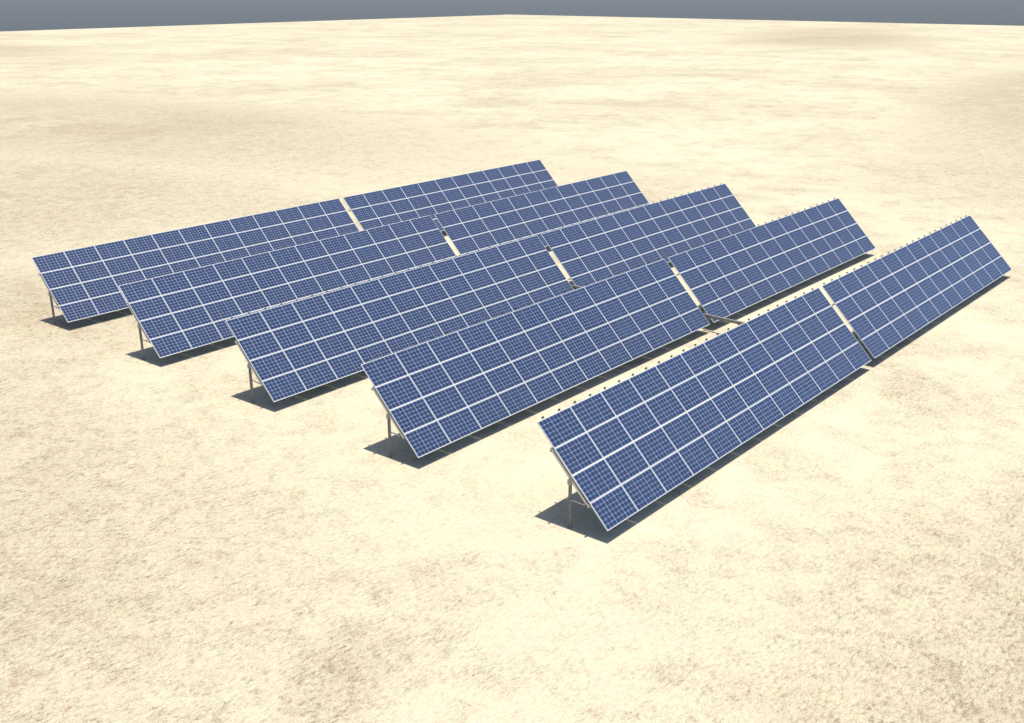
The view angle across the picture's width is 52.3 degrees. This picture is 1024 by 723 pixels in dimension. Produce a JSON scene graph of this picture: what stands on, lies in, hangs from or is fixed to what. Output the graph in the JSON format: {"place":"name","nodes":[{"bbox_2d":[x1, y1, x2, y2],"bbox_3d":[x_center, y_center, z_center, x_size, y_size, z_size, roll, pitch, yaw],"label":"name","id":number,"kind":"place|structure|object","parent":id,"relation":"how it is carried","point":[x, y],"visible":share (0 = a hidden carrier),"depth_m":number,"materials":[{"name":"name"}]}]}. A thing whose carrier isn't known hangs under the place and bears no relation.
{"place":"outdoors","nodes":[
{"label":"outdoors","id":0,"kind":"place"},
{"bbox_2d":[0,15,1023,722],"bbox_3d":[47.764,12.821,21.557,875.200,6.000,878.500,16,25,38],"label":"ground","id":1,"kind":"structure","parent":0,"point":[194,535],"depth_m":39.13,"materials":[{"name":"beige sand"}]},
{"bbox_2d":[32,198,358,324],"bbox_3d":[-16.884,-5.824,60.456,2.946,3.944,20.670,16,25,38],"label":"solar table","id":2,"kind":"object","parent":1,"relation":"on","point":[82,283],"visible":0.71,"depth_m":58.15,"materials":[{"name":"glass"}]},
{"bbox_2d":[119,215,455,359],"bbox_3d":[-10.542,-4.013,55.428,2.946,3.944,20.670,16,25,38],"label":"solar table","id":3,"kind":"object","parent":1,"relation":"on","point":[179,312],"visible":0.77,"depth_m":53.22,"materials":[{"name":"glass"}]},
{"bbox_2d":[226,235,573,402],"bbox_3d":[-4.210,-2.229,50.399,2.973,3.997,20.670,16,25,38],"label":"solar table","id":4,"kind":"object","parent":1,"relation":"on","point":[297,347],"visible":0.9,"depth_m":48.37,"materials":[{"name":"glass"}]},
{"bbox_2d":[343,159,557,231],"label":"solar table","id":5,"kind":"object","parent":1,"relation":"on","point":[379,208],"visible":0.71,"depth_m":74.17,"materials":[{"name":"glass"}]},
{"bbox_2d":[361,259,709,457],"bbox_3d":[2.133,-0.417,45.371,2.973,3.997,20.670,16,25,38],"label":"solar table","id":6,"kind":"object","parent":1,"relation":"on","point":[432,394],"visible":0.98,"depth_m":43.33,"materials":[{"name":"glass"}]},
{"bbox_2d":[434,171,649,255],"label":"solar table","id":7,"kind":"object","parent":1,"relation":"on","point":[477,227],"visible":0.84,"depth_m":69.05,"materials":[{"name":"glass"}]},
{"bbox_2d":[541,184,755,289],"bbox_3d":[9.298,-7.652,65.339,2.973,3.997,20.670,16,25,38],"label":"solar table","id":8,"kind":"object","parent":1,"relation":"on","point":[589,252],"visible":0.85,"depth_m":63.92,"materials":[{"name":"glass"}]},
{"bbox_2d":[537,288,870,530],"bbox_3d":[8.475,1.395,40.343,2.973,3.997,20.670,16,25,38],"label":"solar table","id":9,"kind":"object","parent":1,"relation":"on","point":[625,482],"visible":1,"depth_m":38.08,"materials":[{"name":"glass"}]},
{"bbox_2d":[703,313,816,339],"bbox_3d":[12.405,-1.550,50.284,7.203,0.150,0.120,16,25,38],"label":"cable duct","id":10,"kind":"object","parent":1,"relation":"on","point":[722,318],"visible":0.42,"depth_m":51.76,"materials":[{"name":"metal"}]},
{"bbox_2d":[668,198,875,322],"bbox_3d":[15.641,-5.840,60.310,2.973,3.997,20.670,16,25,38],"label":"solar table","id":11,"kind":"object","parent":1,"relation":"on","point":[765,261],"visible":0.99,"depth_m":58.79,"materials":[{"name":"glass"}]},
{"bbox_2d":[822,215,1011,358],"bbox_3d":[21.983,-4.028,55.282,2.973,3.997,20.670,16,25,38],"label":"solar table","id":12,"kind":"object","parent":1,"relation":"on","point":[882,326],"visible":0.99,"depth_m":53.61,"materials":[{"name":"glass"}]},
{"bbox_2d":[0,0,1023,31],"label":"sky","id":13,"kind":"structure","parent":0,"point":[15,15],"materials":[{"name":"grey"}]}
]}

